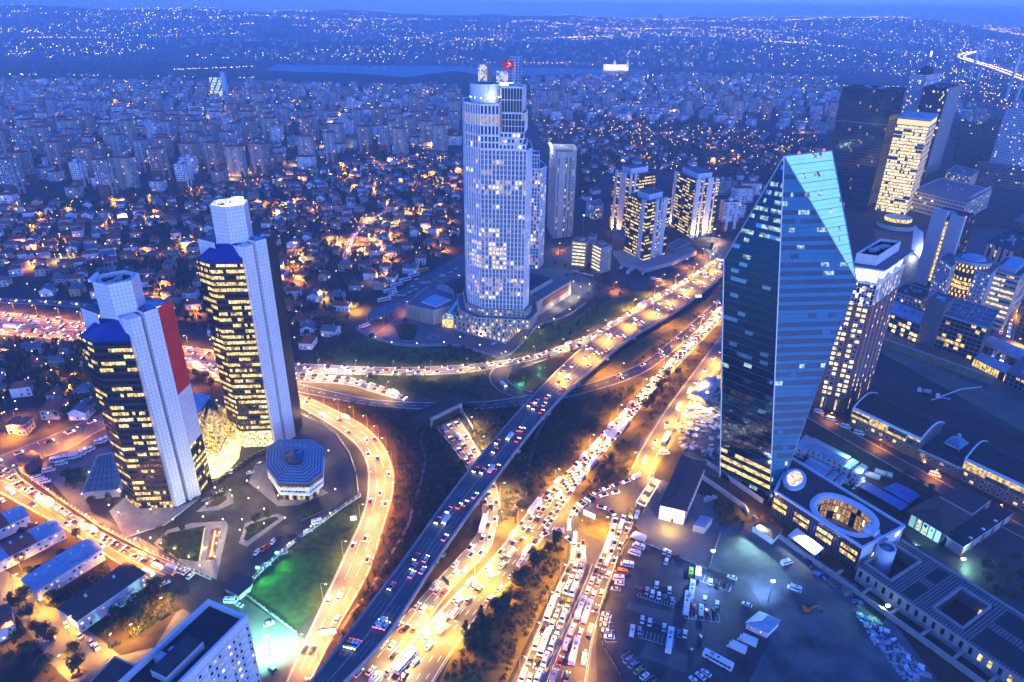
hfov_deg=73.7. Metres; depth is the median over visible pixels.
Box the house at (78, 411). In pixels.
[66,397,95,419]
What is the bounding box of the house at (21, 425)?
[4,415,35,435]
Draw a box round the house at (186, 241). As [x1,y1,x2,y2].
[181,237,192,247]
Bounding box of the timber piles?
[844,477,865,489]
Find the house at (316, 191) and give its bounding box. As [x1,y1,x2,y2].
[312,189,322,196]
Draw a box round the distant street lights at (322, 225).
[0,73,1001,432]
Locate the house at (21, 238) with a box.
[8,234,25,241]
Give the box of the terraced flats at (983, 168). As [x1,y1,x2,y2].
[973,161,997,183]
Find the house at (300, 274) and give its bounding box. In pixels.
[294,269,308,280]
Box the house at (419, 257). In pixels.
[415,252,426,264]
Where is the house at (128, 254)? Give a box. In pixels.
[119,249,136,259]
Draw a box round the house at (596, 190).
[588,187,600,194]
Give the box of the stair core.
[588,233,596,263]
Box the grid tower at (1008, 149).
[989,98,1023,176]
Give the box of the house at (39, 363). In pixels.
[21,355,45,371]
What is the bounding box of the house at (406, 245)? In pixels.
[402,240,413,249]
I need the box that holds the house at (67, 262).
[56,257,73,267]
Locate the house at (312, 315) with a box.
[309,309,329,321]
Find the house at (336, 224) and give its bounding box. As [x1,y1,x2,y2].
[330,219,341,228]
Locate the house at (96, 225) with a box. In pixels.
[90,221,102,229]
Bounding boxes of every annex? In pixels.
[90,656,134,681]
[611,228,624,249]
[666,238,689,253]
[876,214,917,231]
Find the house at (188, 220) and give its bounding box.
[183,217,192,226]
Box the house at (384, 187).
[380,185,388,192]
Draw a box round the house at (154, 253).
[145,249,160,260]
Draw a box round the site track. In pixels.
[884,333,1023,408]
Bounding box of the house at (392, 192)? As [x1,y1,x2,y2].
[386,190,395,197]
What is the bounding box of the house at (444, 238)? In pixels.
[439,233,449,243]
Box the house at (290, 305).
[285,299,301,311]
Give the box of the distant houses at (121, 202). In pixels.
[0,120,821,216]
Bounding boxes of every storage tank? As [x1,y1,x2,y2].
[864,471,880,479]
[874,468,892,478]
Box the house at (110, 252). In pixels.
[100,249,116,259]
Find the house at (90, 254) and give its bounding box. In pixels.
[82,249,99,258]
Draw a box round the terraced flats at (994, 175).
[979,163,1009,186]
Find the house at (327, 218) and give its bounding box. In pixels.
[322,214,334,223]
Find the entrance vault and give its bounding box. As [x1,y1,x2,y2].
[441,298,457,327]
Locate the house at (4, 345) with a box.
[0,341,15,354]
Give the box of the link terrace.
[915,433,972,477]
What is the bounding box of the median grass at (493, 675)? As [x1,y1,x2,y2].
[440,538,568,681]
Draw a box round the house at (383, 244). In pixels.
[379,239,391,248]
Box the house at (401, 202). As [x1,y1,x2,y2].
[397,199,408,206]
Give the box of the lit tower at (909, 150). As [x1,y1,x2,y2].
[875,111,938,214]
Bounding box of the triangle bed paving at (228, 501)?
[197,492,233,511]
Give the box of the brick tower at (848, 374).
[812,239,914,412]
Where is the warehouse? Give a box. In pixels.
[658,454,706,524]
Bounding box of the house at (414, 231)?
[409,226,419,235]
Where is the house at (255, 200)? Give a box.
[250,197,261,204]
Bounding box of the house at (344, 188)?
[339,185,349,192]
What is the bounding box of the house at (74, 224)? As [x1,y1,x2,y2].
[69,221,84,230]
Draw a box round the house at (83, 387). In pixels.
[72,382,94,399]
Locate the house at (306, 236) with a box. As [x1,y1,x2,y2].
[302,231,312,241]
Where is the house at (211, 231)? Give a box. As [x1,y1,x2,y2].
[206,228,214,235]
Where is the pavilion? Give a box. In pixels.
[907,495,972,543]
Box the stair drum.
[873,541,896,573]
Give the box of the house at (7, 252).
[0,248,13,257]
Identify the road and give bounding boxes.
[0,298,89,307]
[0,414,105,469]
[159,567,223,613]
[286,394,393,681]
[294,254,723,374]
[295,372,401,400]
[297,296,721,409]
[309,259,722,681]
[349,417,499,681]
[357,267,464,340]
[489,354,559,398]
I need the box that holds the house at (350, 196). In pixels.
[346,194,354,201]
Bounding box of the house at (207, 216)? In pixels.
[203,213,211,221]
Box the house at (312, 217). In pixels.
[307,213,317,221]
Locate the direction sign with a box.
[442,575,452,589]
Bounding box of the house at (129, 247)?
[123,242,138,251]
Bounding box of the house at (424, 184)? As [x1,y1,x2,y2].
[420,182,430,188]
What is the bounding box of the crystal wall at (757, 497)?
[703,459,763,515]
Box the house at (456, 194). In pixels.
[451,191,459,199]
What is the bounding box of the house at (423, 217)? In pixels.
[418,214,428,223]
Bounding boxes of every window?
[0,130,13,151]
[0,159,27,195]
[6,153,34,185]
[12,130,36,158]
[43,142,68,171]
[46,172,65,180]
[56,136,74,157]
[61,130,80,146]
[64,187,83,196]
[69,162,90,186]
[73,147,96,179]
[80,306,172,507]
[92,159,118,196]
[100,124,116,142]
[109,135,128,156]
[111,158,140,189]
[132,140,149,173]
[147,148,172,179]
[149,181,167,190]
[152,138,174,168]
[160,121,176,146]
[174,164,192,187]
[179,145,201,163]
[180,158,198,180]
[190,434,210,491]
[196,260,272,446]
[201,126,218,140]
[202,143,223,173]
[211,170,228,182]
[221,133,234,145]
[224,148,247,175]
[227,124,243,142]
[241,121,258,146]
[248,145,269,174]
[260,120,274,141]
[270,129,283,143]
[280,478,321,499]
[297,137,316,162]
[300,118,313,133]
[323,134,336,162]
[328,125,345,147]
[356,127,372,153]
[377,125,388,144]
[391,129,408,153]
[404,119,412,139]
[420,122,433,144]
[432,126,447,149]
[449,112,456,128]
[455,310,527,340]
[466,88,525,308]
[478,65,486,80]
[496,71,507,98]
[510,57,520,83]
[530,169,545,267]
[532,156,538,166]
[555,158,573,236]
[572,243,584,265]
[586,206,602,218]
[592,245,610,270]
[609,171,655,229]
[624,196,670,259]
[669,174,719,235]
[718,203,740,230]
[731,188,754,201]
[771,493,899,568]
[830,88,904,210]
[858,571,1013,681]
[875,125,934,214]
[887,315,919,341]
[897,294,922,306]
[902,74,939,111]
[911,192,990,213]
[918,87,947,176]
[919,300,952,343]
[924,263,948,309]
[927,216,975,284]
[929,222,947,280]
[934,316,985,359]
[945,172,969,182]
[949,261,988,299]
[968,272,988,302]
[974,163,989,182]
[980,165,1006,185]
[986,272,1020,327]
[987,245,1017,262]
[990,109,1023,166]
[1000,168,1023,188]
[1004,373,1023,391]
[1012,222,1023,232]
[1018,315,1023,330]
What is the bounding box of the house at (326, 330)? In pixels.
[320,324,340,336]
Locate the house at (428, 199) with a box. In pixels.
[422,196,434,202]
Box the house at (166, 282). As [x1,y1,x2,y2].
[159,277,174,288]
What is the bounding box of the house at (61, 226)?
[57,221,69,230]
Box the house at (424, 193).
[421,190,428,196]
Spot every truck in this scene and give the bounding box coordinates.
[630,531,646,541]
[695,566,701,579]
[726,640,747,654]
[737,633,757,647]
[917,387,931,394]
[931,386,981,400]
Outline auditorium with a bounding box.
[406,276,465,324]
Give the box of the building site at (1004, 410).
[880,331,1023,431]
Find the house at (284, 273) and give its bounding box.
[281,269,288,279]
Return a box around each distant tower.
[478,64,486,80]
[487,65,491,81]
[496,70,507,98]
[509,56,521,83]
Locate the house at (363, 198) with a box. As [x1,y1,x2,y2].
[359,194,368,202]
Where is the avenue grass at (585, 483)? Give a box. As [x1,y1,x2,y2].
[572,437,634,501]
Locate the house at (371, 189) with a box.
[365,186,374,193]
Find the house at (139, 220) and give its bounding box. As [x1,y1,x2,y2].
[133,217,145,225]
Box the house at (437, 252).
[430,247,441,256]
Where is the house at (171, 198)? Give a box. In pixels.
[167,196,176,202]
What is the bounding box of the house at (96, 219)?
[91,216,106,224]
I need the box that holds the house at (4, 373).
[0,367,5,380]
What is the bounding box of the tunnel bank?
[402,398,473,436]
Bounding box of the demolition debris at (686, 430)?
[670,391,720,459]
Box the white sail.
[911,225,923,256]
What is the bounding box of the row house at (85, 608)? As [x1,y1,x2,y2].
[57,561,147,632]
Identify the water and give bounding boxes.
[266,64,648,77]
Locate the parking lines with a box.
[600,573,731,680]
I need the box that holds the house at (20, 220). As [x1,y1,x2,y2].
[17,216,30,224]
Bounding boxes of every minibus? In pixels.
[31,474,44,480]
[37,477,50,483]
[41,466,54,472]
[54,459,67,465]
[68,453,80,459]
[74,450,85,455]
[78,448,90,452]
[83,446,94,450]
[93,439,105,444]
[223,596,238,603]
[311,517,323,524]
[368,670,381,681]
[376,616,387,629]
[429,579,440,590]
[436,621,448,634]
[437,613,448,624]
[449,607,460,618]
[465,576,476,586]
[516,556,525,567]
[518,666,527,681]
[532,635,540,650]
[533,667,543,681]
[541,651,549,666]
[548,635,556,650]
[549,668,558,681]
[555,583,562,595]
[559,608,567,622]
[562,637,570,650]
[563,581,570,594]
[568,622,576,635]
[569,583,576,595]
[572,559,579,571]
[574,570,581,583]
[579,559,585,571]
[581,652,587,665]
[587,623,594,635]
[611,574,624,580]
[615,567,627,575]
[621,560,633,567]
[628,508,634,516]
[628,548,640,556]
[629,624,634,637]
[632,541,644,549]
[634,509,639,518]
[659,449,669,454]
[688,567,693,577]
[698,603,703,615]
[780,558,792,565]
[787,583,801,592]
[814,408,823,413]
[826,415,836,421]
[840,423,850,429]
[854,429,864,435]
[929,470,940,477]
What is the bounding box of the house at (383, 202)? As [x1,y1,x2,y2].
[378,198,388,207]
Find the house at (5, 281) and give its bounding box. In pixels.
[0,276,12,286]
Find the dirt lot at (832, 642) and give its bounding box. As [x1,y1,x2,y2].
[710,523,938,681]
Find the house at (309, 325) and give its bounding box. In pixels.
[299,320,316,335]
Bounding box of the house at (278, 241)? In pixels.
[276,237,280,245]
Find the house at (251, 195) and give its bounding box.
[248,191,259,199]
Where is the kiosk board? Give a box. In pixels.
[350,515,356,522]
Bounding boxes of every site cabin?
[794,434,812,458]
[804,456,833,476]
[805,438,850,471]
[827,470,839,481]
[835,475,846,485]
[840,458,858,476]
[850,463,867,483]
[858,482,908,513]
[882,483,921,505]
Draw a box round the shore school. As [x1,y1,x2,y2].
[603,58,628,70]
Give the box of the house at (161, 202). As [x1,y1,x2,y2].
[155,201,164,205]
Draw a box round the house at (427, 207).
[421,205,431,211]
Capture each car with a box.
[16,527,27,531]
[27,521,37,526]
[62,621,69,628]
[70,669,82,677]
[75,631,83,639]
[87,637,94,646]
[93,642,100,650]
[108,640,120,647]
[160,580,170,586]
[176,566,186,573]
[178,590,188,596]
[181,568,190,575]
[185,572,195,579]
[192,496,201,500]
[201,497,209,501]
[234,602,243,607]
[247,551,253,558]
[253,548,259,554]
[261,562,270,565]
[263,620,274,626]
[267,665,278,673]
[275,534,282,540]
[278,550,287,555]
[287,531,293,537]
[294,537,303,541]
[300,644,308,654]
[308,645,316,654]
[325,595,332,603]
[333,614,340,623]
[336,593,343,601]
[343,638,352,647]
[347,639,356,648]
[352,639,361,649]
[354,669,363,677]
[365,665,375,675]
[381,621,389,630]
[384,666,392,675]
[386,641,395,650]
[387,582,395,590]
[388,650,398,660]
[397,622,403,630]
[398,671,408,680]
[401,624,410,633]
[403,645,411,653]
[408,570,415,578]
[409,562,416,569]
[410,624,419,632]
[410,657,419,666]
[412,552,419,560]
[412,602,420,610]
[418,566,425,574]
[418,604,426,612]
[419,628,428,637]
[422,555,429,562]
[422,633,431,642]
[424,641,433,650]
[425,607,433,614]
[433,587,441,594]
[434,611,442,619]
[440,588,447,595]
[451,560,458,567]
[451,594,459,601]
[454,597,462,605]
[459,568,467,574]
[464,595,472,603]
[470,582,478,589]
[474,585,483,593]
[483,563,491,570]
[485,568,492,575]
[485,594,494,601]
[486,573,494,580]
[495,585,503,592]
[498,554,505,560]
[498,561,505,568]
[526,654,533,664]
[526,672,533,681]
[532,658,539,668]
[539,625,545,634]
[549,619,555,628]
[554,608,560,616]
[555,625,561,634]
[556,656,563,665]
[558,597,564,605]
[561,575,566,583]
[564,671,570,681]
[565,566,570,573]
[565,598,571,606]
[568,574,573,581]
[577,628,583,637]
[585,586,590,594]
[589,576,594,584]
[590,590,596,598]
[593,567,599,574]
[593,604,598,612]
[595,579,601,587]
[598,589,603,597]
[599,569,604,575]
[599,617,609,623]
[599,623,608,628]
[601,612,611,618]
[601,628,611,633]
[604,634,614,639]
[605,571,610,578]
[611,586,620,591]
[614,581,623,585]
[623,655,632,663]
[627,660,637,668]
[633,666,642,674]
[637,626,641,634]
[638,586,642,593]
[639,671,649,680]
[640,615,644,623]
[644,587,649,594]
[647,618,651,626]
[650,589,654,597]
[654,581,658,588]
[654,621,659,630]
[656,591,660,599]
[661,584,665,591]
[661,623,666,631]
[663,558,668,564]
[663,594,667,601]
[667,586,671,593]
[669,597,674,604]
[676,629,680,637]
[682,629,687,638]
[688,675,699,681]
[689,647,693,656]
[691,603,695,611]
[694,671,706,680]
[697,634,702,643]
[700,668,711,677]
[702,595,706,602]
[704,608,708,616]
[708,578,712,585]
[711,608,715,616]
[714,581,718,588]
[714,600,719,607]
[721,580,725,587]
[727,574,736,580]
[741,601,752,607]
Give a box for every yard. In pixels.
[218,594,304,681]
[378,253,464,324]
[540,237,732,297]
[635,480,719,567]
[679,373,720,478]
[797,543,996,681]
[902,519,1023,613]
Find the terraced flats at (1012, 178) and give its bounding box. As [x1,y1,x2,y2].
[999,165,1023,189]
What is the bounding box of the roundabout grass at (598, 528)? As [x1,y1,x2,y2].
[577,510,609,540]
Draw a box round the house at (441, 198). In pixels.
[437,196,446,200]
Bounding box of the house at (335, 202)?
[332,200,340,207]
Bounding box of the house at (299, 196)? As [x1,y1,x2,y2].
[296,194,306,200]
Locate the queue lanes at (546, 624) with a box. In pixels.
[517,538,586,681]
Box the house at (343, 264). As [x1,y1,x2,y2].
[337,258,352,271]
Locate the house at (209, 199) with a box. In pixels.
[203,197,214,202]
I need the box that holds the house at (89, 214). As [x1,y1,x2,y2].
[80,210,93,218]
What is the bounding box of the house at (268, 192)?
[263,189,271,196]
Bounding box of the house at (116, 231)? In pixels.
[109,228,120,235]
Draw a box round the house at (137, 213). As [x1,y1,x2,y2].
[134,210,144,217]
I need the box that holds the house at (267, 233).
[261,230,273,236]
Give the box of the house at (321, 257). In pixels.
[315,253,328,262]
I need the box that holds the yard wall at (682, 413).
[671,399,691,431]
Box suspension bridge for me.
[957,44,1023,99]
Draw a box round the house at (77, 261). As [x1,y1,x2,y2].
[73,256,85,266]
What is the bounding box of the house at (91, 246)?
[85,243,99,249]
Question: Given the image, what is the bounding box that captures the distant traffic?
[0,211,1012,576]
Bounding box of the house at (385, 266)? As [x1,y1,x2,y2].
[379,260,391,272]
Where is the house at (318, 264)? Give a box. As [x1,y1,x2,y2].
[313,261,327,271]
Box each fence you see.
[19,469,210,579]
[246,593,296,632]
[252,493,360,578]
[301,413,358,492]
[356,302,586,358]
[598,522,634,676]
[634,531,720,570]
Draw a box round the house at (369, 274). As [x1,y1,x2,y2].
[362,268,376,279]
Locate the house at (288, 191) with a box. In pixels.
[282,188,291,196]
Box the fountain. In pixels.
[199,528,215,560]
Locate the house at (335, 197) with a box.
[332,193,341,200]
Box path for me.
[511,408,553,513]
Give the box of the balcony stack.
[105,589,135,615]
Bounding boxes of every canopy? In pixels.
[367,304,399,320]
[787,528,823,557]
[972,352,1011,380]
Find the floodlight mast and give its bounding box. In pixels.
[264,635,270,656]
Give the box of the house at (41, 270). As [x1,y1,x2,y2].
[33,263,50,276]
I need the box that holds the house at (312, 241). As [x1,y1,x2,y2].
[306,238,319,246]
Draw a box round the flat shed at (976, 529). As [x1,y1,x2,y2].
[945,504,1013,556]
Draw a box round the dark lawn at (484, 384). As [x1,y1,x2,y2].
[336,373,494,396]
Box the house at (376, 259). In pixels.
[371,254,383,263]
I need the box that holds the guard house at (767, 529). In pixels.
[752,515,783,543]
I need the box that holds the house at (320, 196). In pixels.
[316,193,324,201]
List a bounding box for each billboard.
[318,627,336,641]
[583,509,595,523]
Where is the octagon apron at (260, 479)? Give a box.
[249,462,327,505]
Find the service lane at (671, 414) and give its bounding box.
[632,335,721,478]
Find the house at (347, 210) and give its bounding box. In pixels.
[342,207,351,214]
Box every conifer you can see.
[461,620,471,643]
[463,622,477,650]
[474,618,482,631]
[474,627,484,652]
[477,605,486,626]
[481,619,491,641]
[486,613,495,633]
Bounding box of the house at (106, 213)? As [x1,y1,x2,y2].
[97,209,112,218]
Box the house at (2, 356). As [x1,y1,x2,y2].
[0,353,7,362]
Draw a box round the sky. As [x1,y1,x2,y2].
[0,0,1023,26]
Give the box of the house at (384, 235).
[378,232,390,241]
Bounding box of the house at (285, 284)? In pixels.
[282,280,289,290]
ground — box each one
[0,60,1023,681]
[875,229,1023,360]
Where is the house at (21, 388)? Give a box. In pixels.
[8,378,36,397]
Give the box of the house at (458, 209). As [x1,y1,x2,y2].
[453,205,461,212]
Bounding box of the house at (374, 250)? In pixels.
[369,245,380,256]
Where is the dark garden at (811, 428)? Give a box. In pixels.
[798,414,941,539]
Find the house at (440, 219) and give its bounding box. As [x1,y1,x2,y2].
[432,216,444,224]
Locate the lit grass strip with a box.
[849,587,885,621]
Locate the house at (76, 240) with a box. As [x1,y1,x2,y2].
[67,236,80,244]
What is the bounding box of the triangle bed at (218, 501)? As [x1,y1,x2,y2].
[205,496,226,507]
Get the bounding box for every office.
[118,599,260,681]
[571,237,589,267]
[586,199,603,219]
[590,240,611,273]
[886,300,923,342]
[934,297,999,360]
[982,229,1023,262]
[985,256,1023,330]
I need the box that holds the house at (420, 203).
[414,200,423,206]
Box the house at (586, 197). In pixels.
[581,193,592,200]
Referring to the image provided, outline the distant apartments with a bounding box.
[0,70,990,124]
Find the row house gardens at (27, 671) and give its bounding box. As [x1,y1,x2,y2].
[0,494,221,681]
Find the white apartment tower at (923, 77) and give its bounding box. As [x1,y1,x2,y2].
[901,51,940,113]
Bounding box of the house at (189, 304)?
[183,297,202,309]
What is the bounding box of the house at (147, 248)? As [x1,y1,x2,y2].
[139,244,154,253]
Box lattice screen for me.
[969,186,990,198]
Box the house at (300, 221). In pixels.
[294,219,308,227]
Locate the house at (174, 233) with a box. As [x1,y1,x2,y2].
[170,228,180,238]
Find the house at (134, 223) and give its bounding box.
[129,221,140,229]
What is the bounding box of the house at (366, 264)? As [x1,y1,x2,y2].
[358,259,371,270]
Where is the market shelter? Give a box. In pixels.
[635,477,660,510]
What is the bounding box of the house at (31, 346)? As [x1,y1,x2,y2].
[20,340,44,355]
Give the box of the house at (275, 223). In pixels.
[272,219,284,227]
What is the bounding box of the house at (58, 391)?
[44,384,72,400]
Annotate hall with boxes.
[193,393,209,413]
[529,271,570,315]
[849,392,944,458]
[939,486,990,520]
[958,440,1023,510]
[985,331,1023,362]
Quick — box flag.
[503,60,514,68]
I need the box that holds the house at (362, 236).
[358,232,369,241]
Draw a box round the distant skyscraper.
[658,14,662,20]
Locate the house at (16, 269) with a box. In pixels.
[7,264,22,276]
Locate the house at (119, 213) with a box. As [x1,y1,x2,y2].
[116,210,126,217]
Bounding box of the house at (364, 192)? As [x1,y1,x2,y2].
[357,190,367,196]
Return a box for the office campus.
[34,415,353,582]
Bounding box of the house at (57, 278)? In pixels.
[51,273,67,284]
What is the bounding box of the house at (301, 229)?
[296,225,307,234]
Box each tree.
[0,648,15,664]
[2,591,14,601]
[3,362,10,371]
[7,593,23,607]
[8,626,26,644]
[13,552,25,563]
[13,585,31,600]
[16,603,34,619]
[16,637,40,656]
[21,566,32,575]
[27,618,37,630]
[34,618,50,637]
[34,653,55,672]
[42,626,59,641]
[43,590,54,605]
[47,589,57,599]
[48,371,57,377]
[51,406,63,415]
[56,548,64,554]
[57,363,65,372]
[58,467,72,477]
[61,647,75,660]
[63,474,75,488]
[65,640,81,651]
[65,653,86,672]
[70,358,79,364]
[71,474,82,485]
[71,526,80,540]
[72,466,86,474]
[79,473,86,482]
[85,494,95,504]
[99,624,108,635]
[104,492,111,502]
[107,605,123,616]
[107,615,119,629]
[121,609,129,619]
[124,605,139,620]
[125,600,142,610]
[129,590,145,600]
[132,594,148,609]
[145,578,155,591]
[148,577,163,589]
[154,524,164,535]
[161,535,168,542]
[162,547,171,554]
[162,588,174,596]
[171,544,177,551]
[173,551,180,560]
[178,522,185,531]
[186,550,195,558]
[192,369,201,379]
[199,374,205,380]
[202,370,209,379]
[206,377,215,390]
[210,493,218,500]
[217,491,224,497]
[222,485,229,493]
[244,525,251,530]
[244,531,250,539]
[263,509,270,518]
[304,505,309,514]
[366,557,376,577]
[448,348,455,354]
[487,595,497,612]
[494,592,510,607]
[494,605,506,620]
[501,602,511,615]
[503,591,511,603]
[509,568,525,584]
[521,565,532,577]
[527,551,541,571]
[530,548,547,560]
[543,542,553,550]
[552,527,563,544]
[593,467,600,475]
[608,453,613,462]
[611,440,617,447]
[640,398,651,409]
[648,394,655,407]
[652,389,659,397]
[654,380,663,389]
[658,385,663,394]
[660,368,670,376]
[660,377,667,382]
[674,367,680,373]
[902,466,913,478]
[914,479,923,488]
[917,488,927,498]
[927,483,934,492]
[979,554,993,571]
[982,571,994,581]
[992,583,1005,596]
[996,559,1007,571]
[1001,569,1015,586]
[1006,589,1021,602]
[1008,548,1023,563]
[1017,567,1023,579]
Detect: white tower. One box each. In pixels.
[453,81,537,343]
[530,150,546,268]
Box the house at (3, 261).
[0,255,7,266]
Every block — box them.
[0,104,10,124]
[0,124,13,131]
[0,127,14,154]
[0,142,3,157]
[0,155,27,196]
[0,190,20,204]
[6,149,38,186]
[11,126,36,159]
[14,115,27,120]
[15,117,33,135]
[29,125,52,153]
[30,120,52,137]
[34,165,50,179]
[41,156,48,166]
[42,139,69,173]
[46,168,65,181]
[48,120,57,130]
[51,131,58,136]
[53,134,74,161]
[59,118,81,142]
[61,127,80,146]
[63,183,85,197]
[68,159,91,186]
[70,107,84,118]
[73,144,96,179]
[76,113,99,140]
[77,141,101,156]
[81,99,97,122]
[81,135,96,142]
[81,452,122,499]
[90,176,97,189]
[91,156,119,197]
[96,118,110,121]
[96,126,101,136]
[100,122,116,143]
[100,143,112,155]
[108,132,129,156]
[111,154,141,189]
[116,118,137,139]
[119,112,133,119]
[126,138,132,155]
[131,137,150,173]
[136,117,149,124]
[136,124,144,133]
[136,127,143,136]
[140,113,149,117]
[143,120,156,138]
[145,124,160,138]
[146,145,172,180]
[147,98,163,110]
[148,177,168,190]
[149,109,164,131]
[151,132,170,138]
[152,135,176,168]
[160,119,178,150]
[164,113,180,141]
[165,109,181,114]
[173,161,193,189]
[178,123,192,141]
[178,140,203,174]
[179,154,200,181]
[180,113,196,124]
[183,119,201,130]
[183,130,201,159]
[187,109,201,114]
[197,117,205,123]
[197,133,214,168]
[201,122,218,140]
[202,140,225,173]
[208,110,221,118]
[209,72,227,95]
[210,168,228,182]
[211,118,221,124]
[217,129,237,157]
[220,111,225,118]
[221,117,233,128]
[221,129,236,160]
[223,143,248,175]
[224,102,239,121]
[227,121,245,151]
[240,109,255,117]
[240,116,259,136]
[240,118,259,146]
[241,104,256,117]
[248,141,270,175]
[254,101,265,120]
[260,116,276,142]
[261,106,272,112]
[261,111,273,117]
[267,141,281,152]
[269,126,284,145]
[269,151,286,164]
[269,156,274,168]
[273,104,283,113]
[273,145,286,155]
[275,113,280,121]
[279,106,293,134]
[287,135,296,148]
[293,110,304,120]
[295,115,301,123]
[296,133,317,162]
[296,153,315,168]
[299,116,314,134]
[302,114,319,139]
[305,110,312,114]
[312,101,324,124]
[318,147,324,157]
[319,123,327,129]
[322,129,337,163]
[324,109,335,118]
[326,112,338,116]
[326,115,337,123]
[328,121,345,147]
[333,108,340,115]
[336,141,344,153]
[338,115,347,122]
[341,111,352,115]
[343,119,354,136]
[345,134,356,144]
[346,97,356,111]
[352,107,363,132]
[352,138,357,148]
[356,124,373,153]
[360,104,371,108]
[363,107,370,116]
[364,115,368,124]
[371,106,385,125]
[372,125,377,135]
[377,122,389,154]
[386,106,399,123]
[387,118,396,144]
[390,112,403,126]
[391,126,408,154]
[403,110,412,116]
[403,115,413,141]
[408,94,418,110]
[409,135,419,144]
[411,110,424,135]
[416,96,426,110]
[419,119,433,145]
[421,108,433,119]
[431,123,447,150]
[435,113,448,134]
[436,102,444,111]
[448,99,460,120]
[448,109,458,134]
[448,133,461,144]
[531,95,539,118]
[542,106,553,116]
[550,109,561,119]
[557,106,565,116]
[563,91,570,109]
[565,109,572,119]
[586,110,594,120]
[595,107,604,114]
[607,107,616,116]
[609,164,655,231]
[616,111,628,120]
[624,109,631,117]
[624,187,670,259]
[636,109,643,117]
[646,112,658,120]
[650,109,661,116]
[664,114,673,121]
[668,163,719,237]
[670,110,678,117]
[678,113,687,120]
[682,98,692,118]
[698,109,708,118]
[713,113,726,121]
[716,198,741,231]
[718,177,730,194]
[724,118,734,125]
[726,114,736,121]
[729,178,738,190]
[730,184,755,202]
[737,199,746,217]
[741,180,761,194]
[746,116,756,125]
[775,121,786,128]
[779,115,790,126]
[792,118,803,124]
[795,121,805,129]
[807,119,820,129]
[814,122,828,133]
[826,120,834,130]
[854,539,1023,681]
[895,282,928,309]
[910,178,991,215]
[945,165,978,184]
[1003,357,1023,393]
[1011,214,1023,232]
[1016,311,1023,332]
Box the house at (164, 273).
[156,268,175,278]
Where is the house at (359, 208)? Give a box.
[353,203,364,212]
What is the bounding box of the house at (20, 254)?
[16,249,35,258]
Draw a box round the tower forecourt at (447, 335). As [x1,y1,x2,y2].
[357,268,596,356]
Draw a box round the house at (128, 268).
[122,266,133,271]
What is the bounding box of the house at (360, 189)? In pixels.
[354,186,365,192]
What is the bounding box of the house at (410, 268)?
[402,263,418,272]
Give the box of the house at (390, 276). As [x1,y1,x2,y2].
[384,270,397,282]
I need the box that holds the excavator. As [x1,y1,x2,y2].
[801,603,822,613]
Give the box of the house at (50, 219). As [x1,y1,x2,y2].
[42,215,54,222]
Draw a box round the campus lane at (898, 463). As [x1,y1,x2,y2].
[807,408,1023,538]
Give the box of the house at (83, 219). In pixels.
[74,217,89,221]
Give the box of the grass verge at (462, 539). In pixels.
[294,256,724,639]
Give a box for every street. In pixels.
[0,464,167,579]
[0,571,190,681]
[342,210,389,259]
[987,311,1017,363]
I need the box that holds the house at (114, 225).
[108,222,121,229]
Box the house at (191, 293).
[182,286,199,299]
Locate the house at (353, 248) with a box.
[350,245,363,254]
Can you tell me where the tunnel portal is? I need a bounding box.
[430,403,472,431]
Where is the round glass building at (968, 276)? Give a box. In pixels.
[923,251,1000,310]
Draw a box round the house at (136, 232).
[129,228,140,237]
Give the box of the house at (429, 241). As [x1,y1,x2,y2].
[423,237,435,248]
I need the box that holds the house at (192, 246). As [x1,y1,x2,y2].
[186,241,199,253]
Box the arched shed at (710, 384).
[687,376,720,402]
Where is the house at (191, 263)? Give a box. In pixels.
[188,261,196,269]
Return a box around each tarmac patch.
[625,601,672,621]
[640,642,692,671]
[682,584,708,601]
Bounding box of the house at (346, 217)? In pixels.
[341,212,352,222]
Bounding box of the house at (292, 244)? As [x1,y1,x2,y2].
[286,237,299,248]
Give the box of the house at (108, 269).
[96,266,115,273]
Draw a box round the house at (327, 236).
[320,231,334,241]
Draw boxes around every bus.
[49,452,73,462]
[377,296,390,301]
[383,287,395,292]
[390,281,402,286]
[393,646,417,674]
[399,276,411,281]
[408,272,419,276]
[417,267,428,272]
[537,627,551,656]
[543,595,557,620]
[568,636,579,665]
[574,594,586,619]
[581,598,593,623]
[661,431,670,444]
[665,626,674,653]
[682,590,690,615]
[689,579,695,602]
[702,648,733,671]
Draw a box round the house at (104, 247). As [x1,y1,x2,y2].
[97,243,114,252]
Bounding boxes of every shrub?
[351,611,359,616]
[362,590,370,599]
[380,564,389,574]
[423,519,429,526]
[448,477,455,484]
[468,670,475,678]
[490,651,496,660]
[506,619,511,626]
[510,590,517,596]
[518,587,525,594]
[541,564,546,571]
[713,502,718,509]
[716,507,722,513]
[716,514,723,522]
[723,502,728,508]
[734,515,740,520]
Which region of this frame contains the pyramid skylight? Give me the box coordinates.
[943,433,968,452]
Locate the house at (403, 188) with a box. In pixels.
[400,186,408,191]
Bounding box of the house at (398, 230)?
[389,226,402,234]
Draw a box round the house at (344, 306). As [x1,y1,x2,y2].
[332,300,351,311]
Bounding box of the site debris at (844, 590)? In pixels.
[792,539,867,607]
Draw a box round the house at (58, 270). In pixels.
[52,267,68,275]
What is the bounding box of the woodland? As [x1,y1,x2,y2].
[0,73,1004,416]
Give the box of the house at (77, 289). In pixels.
[68,282,86,296]
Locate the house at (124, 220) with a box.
[113,217,128,224]
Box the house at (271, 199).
[265,197,276,204]
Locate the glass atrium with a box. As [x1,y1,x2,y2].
[198,399,240,478]
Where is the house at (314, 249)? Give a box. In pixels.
[307,245,322,253]
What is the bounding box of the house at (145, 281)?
[140,276,158,286]
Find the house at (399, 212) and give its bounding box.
[394,208,404,215]

